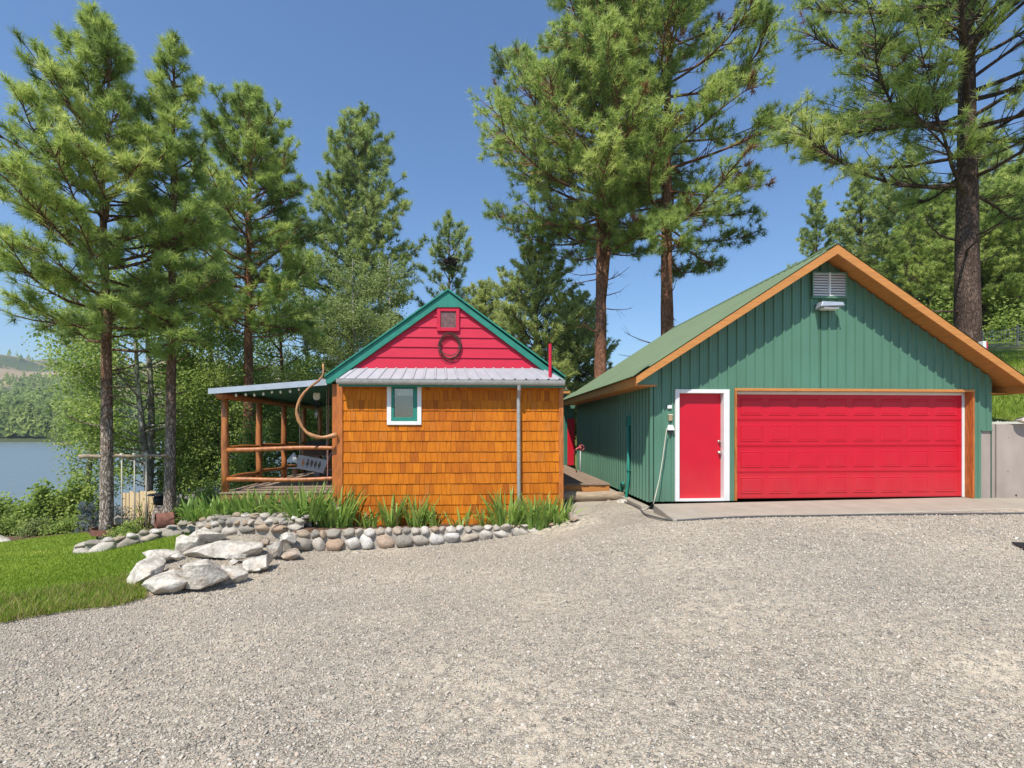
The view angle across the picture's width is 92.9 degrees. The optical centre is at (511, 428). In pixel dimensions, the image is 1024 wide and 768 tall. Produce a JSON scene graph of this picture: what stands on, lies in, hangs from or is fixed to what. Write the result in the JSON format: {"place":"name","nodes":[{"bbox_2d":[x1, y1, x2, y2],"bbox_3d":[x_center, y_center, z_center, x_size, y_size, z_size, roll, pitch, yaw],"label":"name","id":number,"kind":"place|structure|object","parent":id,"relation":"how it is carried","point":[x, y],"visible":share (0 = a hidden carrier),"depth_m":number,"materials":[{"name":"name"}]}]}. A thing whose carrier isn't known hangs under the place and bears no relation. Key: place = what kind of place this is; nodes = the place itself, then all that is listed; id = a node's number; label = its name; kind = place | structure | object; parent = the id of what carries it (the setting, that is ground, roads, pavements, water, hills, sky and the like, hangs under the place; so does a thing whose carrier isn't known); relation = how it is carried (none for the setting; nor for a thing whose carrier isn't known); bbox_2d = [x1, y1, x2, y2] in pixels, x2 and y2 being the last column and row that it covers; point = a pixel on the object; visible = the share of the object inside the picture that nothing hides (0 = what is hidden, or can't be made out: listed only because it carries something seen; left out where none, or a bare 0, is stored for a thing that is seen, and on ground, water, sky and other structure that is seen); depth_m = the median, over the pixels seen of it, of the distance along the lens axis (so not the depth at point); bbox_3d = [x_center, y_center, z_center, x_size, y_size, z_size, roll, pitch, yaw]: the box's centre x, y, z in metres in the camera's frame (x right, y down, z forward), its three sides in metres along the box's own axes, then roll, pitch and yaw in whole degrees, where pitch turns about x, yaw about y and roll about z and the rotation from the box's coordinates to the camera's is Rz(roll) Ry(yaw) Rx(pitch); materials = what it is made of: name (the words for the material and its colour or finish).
{"place":"outdoors","nodes":[
{"label":"outdoors","id":0,"kind":"place"},
{"bbox_2d":[0,531,191,622],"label":"lawn","id":1,"kind":"structure","parent":0,"point":[50,553],"depth_m":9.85,"materials":[{"name":"green plant"}]},
{"bbox_2d":[73,520,198,553],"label":"stone wall","id":2,"kind":"structure","parent":1,"relation":"on","point":[130,538],"depth_m":10.47,"materials":[{"name":"grey stone"}]},
{"bbox_2d":[6,519,315,541],"bbox_3d":[-17.682,3.669,13.626,23.875,2.609,12.548,0,0,-22],"label":"mulch bed","id":3,"kind":"object","parent":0,"point":[12,538],"visible":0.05,"depth_m":13.05,"materials":[{"name":"brown soil"}]},
{"bbox_2d":[0,491,24,529],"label":"shrub","id":4,"kind":"object","parent":3,"relation":"on","point":[6,507],"visible":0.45,"depth_m":15.47,"materials":[{"name":"green plant"}]},
{"bbox_2d":[0,515,33,536],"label":"shrub","id":5,"kind":"object","parent":3,"relation":"on","point":[7,529],"visible":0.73,"depth_m":13.54,"materials":[{"name":"green plant"}]},
{"bbox_2d":[13,515,55,538],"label":"shrub","id":6,"kind":"object","parent":3,"relation":"on","point":[27,531],"visible":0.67,"depth_m":13.09,"materials":[{"name":"green plant"}]},
{"bbox_2d":[11,477,62,525],"bbox_3d":[-15.275,2.522,15.659,1.253,1.886,1.242,0,0,19],"label":"shrub","id":7,"kind":"object","parent":3,"relation":"on","point":[33,508],"visible":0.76,"depth_m":15.55,"materials":[{"name":"green plant"}]},
{"bbox_2d":[35,516,69,535],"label":"shrub","id":8,"kind":"object","parent":3,"relation":"on","point":[49,529],"visible":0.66,"depth_m":13.26,"materials":[{"name":"green plant"}]},
{"bbox_2d":[45,513,94,534],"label":"shrub","id":9,"kind":"object","parent":3,"relation":"on","point":[71,527],"visible":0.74,"depth_m":13.45,"materials":[{"name":"green plant"}]},
{"bbox_2d":[42,467,98,525],"bbox_3d":[-14.355,2.341,16.048,2.038,2.170,1.250,0,0,-4],"label":"shrub","id":10,"kind":"object","parent":3,"relation":"on","point":[68,501],"visible":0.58,"depth_m":15.80,"materials":[{"name":"green plant"}]},
{"bbox_2d":[71,502,98,533],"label":"spruce","id":11,"kind":"object","parent":3,"relation":"on","point":[86,511],"visible":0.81,"depth_m":13.37,"materials":[{"name":"blue plant"}]},
{"bbox_2d":[191,476,226,511],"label":"shrub","id":12,"kind":"object","parent":3,"relation":"on","point":[208,491],"visible":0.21,"depth_m":13.41,"materials":[{"name":"green plant"}]},
{"bbox_2d":[0,441,336,517],"bbox_3d":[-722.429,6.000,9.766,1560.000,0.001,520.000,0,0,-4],"label":"lake","id":13,"kind":"structure","parent":0,"point":[24,466],"depth_m":73.51,"materials":[{"name":"blue liquid"}]},
{"bbox_2d":[0,355,574,441],"bbox_3d":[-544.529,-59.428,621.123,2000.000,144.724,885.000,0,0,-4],"label":"hills","id":14,"kind":"structure","parent":0,"point":[11,362],"depth_m":659.08,"materials":[{"name":"green plant"}]},
{"bbox_2d":[0,349,323,439],"bbox_3d":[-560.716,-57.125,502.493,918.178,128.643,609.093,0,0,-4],"label":"forest","id":15,"kind":"object","parent":14,"relation":"on","point":[21,411],"visible":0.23,"depth_m":237.24,"materials":[{"name":"green plant"}]},
{"bbox_2d":[0,500,1023,767],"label":"gravel driveway","id":16,"kind":"structure","parent":0,"point":[606,516],"depth_m":3.38,"materials":[{"name":"grey gravel"}]},
{"bbox_2d":[126,553,165,584],"bbox_3d":[-5.137,2.033,6.868,0.398,0.437,0.619,0,0,-4],"label":"boulder","id":17,"kind":"object","parent":16,"relation":"on","point":[143,570],"visible":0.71,"depth_m":6.72,"materials":[{"name":"stone"}]},
{"bbox_2d":[142,549,180,562],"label":"stone slab","id":18,"kind":"structure","parent":16,"relation":"on","point":[165,554],"depth_m":7.66,"materials":[{"name":"stone"}]},
{"bbox_2d":[141,569,186,594],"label":"stone slab","id":19,"kind":"structure","parent":16,"relation":"on","point":[173,581],"depth_m":6.37,"materials":[{"name":"stone"}]},
{"bbox_2d":[175,534,205,552],"bbox_3d":[-5.618,2.074,8.494,0.430,0.436,0.392,0,0,-4],"label":"boulder","id":20,"kind":"object","parent":16,"relation":"on","point":[184,543],"visible":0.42,"depth_m":8.35,"materials":[{"name":"stone"}]},
{"bbox_2d":[182,559,229,588],"bbox_3d":[-4.222,1.980,6.696,0.547,0.354,0.402,0,0,-41],"label":"boulder","id":21,"kind":"object","parent":16,"relation":"on","point":[201,574],"visible":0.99,"depth_m":6.52,"materials":[{"name":"stone"}]},
{"bbox_2d":[189,529,228,543],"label":"stone slab","id":22,"kind":"structure","parent":16,"relation":"on","point":[209,536],"depth_m":8.80,"materials":[{"name":"stone"}]},
{"bbox_2d":[183,540,263,557],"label":"stone slab","id":23,"kind":"structure","parent":16,"relation":"on","point":[220,549],"depth_m":8.10,"materials":[{"name":"stone"}]},
{"bbox_2d":[221,565,248,584],"bbox_3d":[-4.069,2.132,7.084,0.452,0.336,0.344,0,0,-4],"label":"boulder","id":24,"kind":"object","parent":16,"relation":"on","point":[237,573],"visible":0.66,"depth_m":6.98,"materials":[{"name":"stone"}]},
{"bbox_2d":[242,553,273,570],"bbox_3d":[-4.042,2.088,7.709,0.381,0.204,0.520,0,0,-14],"label":"boulder","id":25,"kind":"object","parent":16,"relation":"on","point":[261,562],"visible":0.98,"depth_m":7.55,"materials":[{"name":"stone"}]},
{"bbox_2d":[563,501,602,518],"bbox_3d":[1.925,1.865,10.788,1.655,0.328,1.742,0,0,-4],"label":"concrete pad","id":26,"kind":"object","parent":16,"relation":"on","point":[587,505],"visible":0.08,"depth_m":11.03,"materials":[{"name":"grey concrete"}]},
{"bbox_2d":[563,491,624,500],"bbox_3d":[1.852,1.603,11.607,1.650,0.252,0.249,0,0,-4],"label":"log step","id":27,"kind":"object","parent":16,"relation":"on","point":[597,496],"visible":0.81,"depth_m":11.52,"materials":[{"name":"brown wood"}]},
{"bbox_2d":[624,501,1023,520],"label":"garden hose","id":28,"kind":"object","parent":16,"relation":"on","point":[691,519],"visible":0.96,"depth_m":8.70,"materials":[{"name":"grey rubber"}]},
{"bbox_2d":[654,497,1023,521],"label":"garage apron","id":29,"kind":"object","parent":16,"relation":"on","point":[674,512],"visible":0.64,"depth_m":9.48,"materials":[{"name":"concrete"}]},
{"bbox_2d":[0,0,1023,423],"label":"sky","id":30,"kind":"structure","parent":0,"point":[414,62],"materials":[{"name":"blue"}]},
{"bbox_2d":[96,486,961,538],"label":"ground","id":31,"kind":"structure","parent":0,"point":[742,500],"depth_m":11.71,"materials":[{"name":"grey concrete"}]},
{"bbox_2d":[26,269,146,504],"bbox_3d":[-16.224,-1.045,18.559,3.428,10.356,3.931,0,0,-23],"label":"broadleaf tree","id":32,"kind":"object","parent":31,"relation":"on","point":[90,462],"visible":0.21,"depth_m":18.21,"materials":[{"name":"green plant"}]},
{"bbox_2d":[0,0,235,539],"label":"pine tree","id":33,"kind":"object","parent":31,"relation":"on","point":[99,45],"visible":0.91,"depth_m":10.66,"materials":[{"name":"green plant"}]},
{"bbox_2d":[78,454,168,458],"bbox_3d":[-9.156,0.643,11.529,1.682,0.120,0.095,0,0,-35],"label":"swing bar","id":34,"kind":"object","parent":33,"relation":"attached to","point":[83,456],"visible":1,"depth_m":11.48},
{"bbox_2d":[102,516,151,542],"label":"juniper","id":35,"kind":"object","parent":31,"relation":"on","point":[122,530],"visible":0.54,"depth_m":10.75,"materials":[{"name":"green plant"}]},
{"bbox_2d":[123,491,155,526],"bbox_3d":[-10.626,2.418,13.929,0.989,1.287,0.083,0,0,0],"label":"picket fence","id":36,"kind":"object","parent":31,"relation":"on","point":[128,500],"visible":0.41,"depth_m":13.89,"materials":[{"name":"brown wood"}]},
{"bbox_2d":[17,188,264,490],"bbox_3d":[-12.918,-2.332,17.027,6.646,11.749,6.340,0,0,34],"label":"birch tree","id":37,"kind":"object","parent":31,"relation":"on","point":[147,438],"visible":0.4,"depth_m":16.38,"materials":[{"name":"green plant"}]},
{"bbox_2d":[74,25,243,524],"bbox_3d":[-8.482,-3.658,12.305,3.325,12.632,3.529,0,0,-4],"label":"pine tree","id":38,"kind":"object","parent":31,"relation":"on","point":[192,91],"visible":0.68,"depth_m":12.05,"materials":[{"name":"green plant"}]},
{"bbox_2d":[154,512,173,528],"bbox_3d":[-8.265,2.230,11.563,0.340,0.470,0.470,0,0,-42],"label":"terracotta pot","id":39,"kind":"object","parent":31,"relation":"on","point":[159,520],"visible":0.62,"depth_m":11.43,"materials":[{"name":"brown ceramic"}]},
{"bbox_2d":[116,347,239,498],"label":"broadleaf tree","id":40,"kind":"object","parent":31,"relation":"on","point":[159,401],"visible":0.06,"depth_m":21.49,"materials":[{"name":"green plant"}]},
{"bbox_2d":[153,403,220,499],"bbox_3d":[-11.640,0.725,17.456,2.567,4.190,1.294,0,0,-4],"label":"shrub","id":41,"kind":"object","parent":31,"relation":"on","point":[185,470],"visible":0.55,"depth_m":17.23,"materials":[{"name":"green plant"}]},
{"bbox_2d":[120,185,283,485],"bbox_3d":[-11.730,-2.909,19.098,5.506,13.534,5.072,0,0,-4],"label":"birch tree","id":42,"kind":"object","parent":31,"relation":"on","point":[199,350],"visible":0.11,"depth_m":18.66,"materials":[{"name":"green plant"}]},
{"bbox_2d":[158,307,275,498],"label":"birch tree","id":43,"kind":"object","parent":31,"relation":"on","point":[220,360],"visible":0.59,"depth_m":16.96,"materials":[{"name":"green plant"}]},
{"bbox_2d":[156,77,341,485],"bbox_3d":[-8.942,-4.478,16.853,5.844,15.537,5.212,0,0,-35],"label":"pine tree","id":44,"kind":"object","parent":31,"relation":"on","point":[247,103],"visible":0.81,"depth_m":16.49,"materials":[{"name":"green plant"}]},
{"bbox_2d":[194,350,307,491],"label":"broadleaf tree","id":45,"kind":"object","parent":31,"relation":"on","point":[272,409],"visible":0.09,"depth_m":20.39,"materials":[{"name":"green plant"}]},
{"bbox_2d":[195,512,311,538],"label":"stone wall","id":46,"kind":"structure","parent":31,"relation":"on","point":[276,524],"depth_m":9.47,"materials":[{"name":"grey stone"}]},
{"bbox_2d":[229,402,278,502],"bbox_3d":[-8.645,0.769,16.216,1.470,3.477,1.428,0,0,35],"label":"shrub","id":47,"kind":"object","parent":31,"relation":"on","point":[245,460],"visible":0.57,"depth_m":16.09,"materials":[{"name":"green plant"}]},
{"bbox_2d":[208,379,336,523],"bbox_3d":[-5.191,1.129,13.529,2.594,4.341,6.914,0,0,-4],"label":"porch","id":48,"kind":"object","parent":31,"relation":"on","point":[284,399],"visible":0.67,"depth_m":10.71,"materials":[{"name":"brown wood"}]},
{"bbox_2d":[297,390,331,472],"bbox_3d":[-4.693,0.051,11.832,0.810,2.002,0.756,0,0,-4],"label":"porch swing","id":49,"kind":"object","parent":48,"relation":"hanging from","point":[313,464],"visible":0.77,"depth_m":11.55,"materials":[{"name":"wood"}]},
{"bbox_2d":[303,441,331,475],"bbox_3d":[-5.550,0.841,13.948,0.880,0.988,0.800,0,0,-4],"label":"grill","id":50,"kind":"object","parent":48,"relation":"on","point":[317,453],"visible":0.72,"depth_m":13.75,"materials":[{"name":"grey metal"}]},
{"bbox_2d":[221,270,331,507],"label":"broadleaf tree","id":51,"kind":"object","parent":31,"relation":"on","point":[301,364],"visible":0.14,"depth_m":22.64,"materials":[{"name":"green plant"}]},
{"bbox_2d":[270,367,335,504],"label":"broadleaf tree","id":52,"kind":"object","parent":31,"relation":"on","point":[312,418],"visible":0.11,"depth_m":20.64,"materials":[{"name":"green plant"}]},
{"bbox_2d":[256,241,366,506],"bbox_3d":[-10.694,-2.236,25.206,6.268,15.009,5.882,0,0,-4],"label":"aspen tree","id":53,"kind":"object","parent":31,"relation":"on","point":[304,338],"visible":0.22,"depth_m":24.69,"materials":[{"name":"green plant"}]},
{"bbox_2d":[276,100,434,378],"bbox_3d":[-9.945,-6.953,29.825,9.114,26.463,10.086,0,0,-43],"label":"pine tree","id":54,"kind":"object","parent":31,"relation":"on","point":[360,227],"visible":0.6,"depth_m":28.82,"materials":[{"name":"green plant"}]},
{"bbox_2d":[306,245,404,462],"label":"aspen tree","id":55,"kind":"object","parent":31,"relation":"on","point":[352,314],"visible":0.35,"depth_m":23.40,"materials":[{"name":"green plant"}]},
{"bbox_2d":[346,256,419,351],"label":"aspen tree","id":56,"kind":"object","parent":31,"relation":"on","point":[399,288],"visible":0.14,"depth_m":24.88,"materials":[{"name":"green plant"}]},
{"bbox_2d":[293,524,492,533],"bbox_3d":[-1.545,1.960,9.774,5.286,0.174,1.185,0,0,-4],"label":"planting bed","id":57,"kind":"object","parent":31,"relation":"on","point":[310,529],"visible":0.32,"depth_m":9.75,"materials":[{"name":"brown soil"}]},
{"bbox_2d":[299,483,373,527],"bbox_3d":[-3.598,1.528,9.661,1.722,0.907,1.296,0,0,-4],"label":"iris clump","id":58,"kind":"object","parent":57,"relation":"on","point":[340,516],"visible":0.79,"depth_m":9.66,"materials":[{"name":"green plant"}]},
{"bbox_2d":[350,506,387,527],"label":"iris clump","id":59,"kind":"object","parent":57,"relation":"on","point":[367,520],"visible":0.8,"depth_m":9.91,"materials":[{"name":"green plant"}]},
{"bbox_2d":[372,493,408,526],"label":"iris clump","id":60,"kind":"object","parent":57,"relation":"on","point":[393,518],"visible":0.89,"depth_m":9.92,"materials":[{"name":"green plant"}]},
{"bbox_2d":[394,492,440,526],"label":"iris clump","id":61,"kind":"object","parent":57,"relation":"on","point":[418,518],"visible":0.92,"depth_m":9.92,"materials":[{"name":"green plant"}]},
{"bbox_2d":[472,488,536,526],"bbox_3d":[0.024,1.618,9.942,1.724,0.842,1.246,0,0,-4],"label":"iris clump","id":62,"kind":"object","parent":57,"relation":"on","point":[501,518],"visible":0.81,"depth_m":9.83,"materials":[{"name":"green plant"}]},
{"bbox_2d":[506,493,567,529],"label":"iris clump","id":63,"kind":"object","parent":57,"relation":"on","point":[538,518],"visible":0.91,"depth_m":9.79,"materials":[{"name":"green plant"}]},
{"bbox_2d":[537,495,585,525],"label":"iris clump","id":64,"kind":"object","parent":57,"relation":"on","point":[557,518],"visible":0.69,"depth_m":9.95,"materials":[{"name":"green plant"}]},
{"bbox_2d":[279,522,556,551],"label":"stone wall","id":65,"kind":"structure","parent":31,"relation":"on","point":[335,540],"depth_m":9.36,"materials":[{"name":"grey stone"}]},
{"bbox_2d":[324,289,565,525],"bbox_3d":[-1.579,-0.283,13.468,5.046,5.326,7.310,0,0,-4],"label":"cabin","id":66,"kind":"object","parent":31,"relation":"on","point":[419,417],"visible":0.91,"depth_m":10.30,"materials":[{"name":"brown wood"}]},
{"bbox_2d":[295,364,336,438],"bbox_3d":[-4.021,-0.568,10.005,0.825,1.563,0.118,0,0,-12],"label":"curved branch","id":67,"kind":"object","parent":66,"relation":"attached to","point":[315,436],"visible":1,"depth_m":9.94,"materials":[{"name":"brown wood"}]},
{"bbox_2d":[387,387,421,424],"bbox_3d":[-2.279,-0.502,10.399,0.717,0.841,0.355,0,0,-4],"label":"window","id":68,"kind":"structure","parent":66,"relation":"in","point":[404,404],"depth_m":10.25,"materials":[{"name":"white paint"}]},
{"bbox_2d":[412,207,477,307],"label":"pine tree","id":69,"kind":"object","parent":31,"relation":"on","point":[438,248],"visible":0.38,"depth_m":34.70,"materials":[{"name":"green plant"}]},
{"bbox_2d":[462,276,527,343],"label":"fir tree","id":70,"kind":"object","parent":31,"relation":"on","point":[479,302],"visible":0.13,"depth_m":31.11,"materials":[{"name":"green plant"}]},
{"bbox_2d":[488,238,611,457],"bbox_3d":[1.519,-3.752,26.912,8.101,14.010,7.922,0,0,-4],"label":"fir tree","id":71,"kind":"object","parent":31,"relation":"on","point":[538,285],"visible":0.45,"depth_m":25.92,"materials":[{"name":"green plant"}]},
{"bbox_2d":[563,389,574,468],"bbox_3d":[1.093,0.170,18.822,2.400,3.261,2.600,0,0,-4],"label":"breezeway","id":72,"kind":"object","parent":31,"relation":"on","point":[568,433],"visible":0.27,"depth_m":17.99,"materials":[{"name":"green paint"}]},
{"bbox_2d":[567,419,574,464],"bbox_3d":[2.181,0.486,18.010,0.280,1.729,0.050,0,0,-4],"label":"door","id":73,"kind":"structure","parent":72,"relation":"in","point":[570,422],"depth_m":17.98,"materials":[{"name":"red paint"}]},
{"bbox_2d":[531,288,620,440],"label":"fir tree","id":74,"kind":"object","parent":31,"relation":"on","point":[585,369],"visible":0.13,"depth_m":30.03,"materials":[{"name":"green plant"}]},
{"bbox_2d":[563,465,609,491],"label":"side deck","id":75,"kind":"structure","parent":31,"relation":"on","point":[574,480],"depth_m":12.08,"materials":[{"name":"brown wood"}]},
{"bbox_2d":[563,242,1023,509],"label":"garage","id":76,"kind":"structure","parent":31,"relation":"on","point":[835,370],"depth_m":10.37,"materials":[{"name":"green paint"}]},
{"bbox_2d":[680,394,721,497],"bbox_3d":[3.916,0.358,10.170,0.941,2.184,0.115,0,0,-4],"label":"door","id":77,"kind":"structure","parent":76,"relation":"in","point":[700,414],"depth_m":10.19,"materials":[{"name":"red paint"}]},
{"bbox_2d":[737,394,961,498],"bbox_3d":[7.297,0.372,10.522,5.166,2.232,0.063,0,0,-4],"label":"garage door","id":78,"kind":"structure","parent":76,"relation":"in","point":[789,446],"depth_m":10.50,"materials":[{"name":"red paint"}]},
{"bbox_2d":[992,424,1023,497],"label":"retaining wall","id":79,"kind":"structure","parent":31,"relation":"on","point":[1007,460],"depth_m":10.57,"materials":[{"name":"concrete"}]},
{"bbox_2d":[575,341,1023,469],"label":"hillside","id":80,"kind":"structure","parent":0,"point":[994,346],"depth_m":18.37,"materials":[{"name":"green plant"}]},
{"bbox_2d":[466,0,747,378],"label":"pine tree","id":81,"kind":"object","parent":80,"relation":"on","point":[588,96],"visible":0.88,"depth_m":21.70,"materials":[{"name":"green plant"}]},
{"bbox_2d":[528,0,829,355],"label":"pine tree","id":82,"kind":"object","parent":80,"relation":"on","point":[686,241],"visible":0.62,"depth_m":21.36,"materials":[{"name":"green plant"}]},
{"bbox_2d":[785,183,843,267],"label":"pine tree","id":83,"kind":"object","parent":80,"relation":"on","point":[816,220],"visible":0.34,"depth_m":39.67,"materials":[{"name":"green plant"}]},
{"bbox_2d":[825,173,913,280],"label":"pine tree","id":84,"kind":"object","parent":80,"relation":"on","point":[856,191],"visible":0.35,"depth_m":37.42,"materials":[{"name":"green plant"}]},
{"bbox_2d":[756,0,1023,341],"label":"pine tree","id":85,"kind":"object","parent":80,"relation":"on","point":[934,19],"visible":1,"depth_m":15.34,"materials":[{"name":"green plant"}]},
{"bbox_2d":[848,141,953,301],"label":"pine tree","id":86,"kind":"object","parent":80,"relation":"on","point":[883,249],"visible":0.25,"depth_m":32.98,"materials":[{"name":"green plant"}]},
{"bbox_2d":[869,190,989,308],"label":"pine tree","id":87,"kind":"object","parent":80,"relation":"on","point":[941,209],"visible":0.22,"depth_m":29.47,"materials":[{"name":"green plant"}]},
{"bbox_2d":[919,271,953,323],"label":"shrub","id":88,"kind":"object","parent":80,"relation":"on","point":[949,300],"visible":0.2,"depth_m":25.84,"materials":[{"name":"green plant"}]},
{"bbox_2d":[909,210,1023,331],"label":"pine tree","id":89,"kind":"object","parent":80,"relation":"on","point":[996,246],"visible":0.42,"depth_m":25.07,"materials":[{"name":"green plant"}]},
{"bbox_2d":[918,161,1023,324],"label":"pine tree","id":90,"kind":"object","parent":80,"relation":"on","point":[1006,170],"visible":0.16,"depth_m":26.46,"materials":[{"name":"green plant"}]},
{"bbox_2d":[949,154,1023,311],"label":"pine tree","id":91,"kind":"object","parent":80,"relation":"on","point":[1016,241],"visible":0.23,"depth_m":25.06,"materials":[{"name":"green plant"}]},
{"bbox_2d":[949,115,1023,339],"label":"pine tree","id":92,"kind":"object","parent":80,"relation":"on","point":[990,163],"visible":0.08,"depth_m":35.21,"materials":[{"name":"green plant"}]},
{"bbox_2d":[982,279,1023,341],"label":"shrub","id":93,"kind":"object","parent":80,"relation":"on","point":[1001,321],"visible":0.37,"depth_m":23.64,"materials":[{"name":"green plant"}]},
{"bbox_2d":[982,325,1023,348],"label":"wire fence","id":94,"kind":"object","parent":80,"relation":"on","point":[1016,337],"visible":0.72,"depth_m":20.00,"materials":[{"name":"metal"}]},
{"bbox_2d":[989,348,1023,421],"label":"hill grass","id":95,"kind":"structure","parent":80,"relation":"on","point":[1012,361],"depth_m":12.02,"materials":[{"name":"green plant"}]},
{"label":"planting bed","id":96,"kind":"structure","parent":0,"visible":0},
{"bbox_2d":[163,495,227,521],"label":"iris clump","id":97,"kind":"object","parent":96,"relation":"on","point":[191,514],"visible":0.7,"depth_m":9.83,"materials":[{"name":"green plant"}]},
{"bbox_2d":[187,492,247,518],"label":"iris clump","id":98,"kind":"object","parent":96,"relation":"on","point":[216,507],"visible":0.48,"depth_m":9.76,"materials":[{"name":"green plant"}]},
{"bbox_2d":[218,487,279,514],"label":"iris clump","id":99,"kind":"object","parent":96,"relation":"on","point":[240,507],"visible":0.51,"depth_m":9.70,"materials":[{"name":"green plant"}]},
{"bbox_2d":[245,487,309,515],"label":"iris clump","id":100,"kind":"object","parent":96,"relation":"on","point":[260,503],"visible":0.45,"depth_m":9.66,"materials":[{"name":"green plant"}]},
{"bbox_2d":[255,481,340,521],"bbox_3d":[-4.124,1.382,9.532,1.651,0.804,1.045,0,0,-10],"label":"iris clump","id":101,"kind":"object","parent":96,"relation":"on","point":[294,507],"visible":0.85,"depth_m":9.32,"materials":[{"name":"green plant"}]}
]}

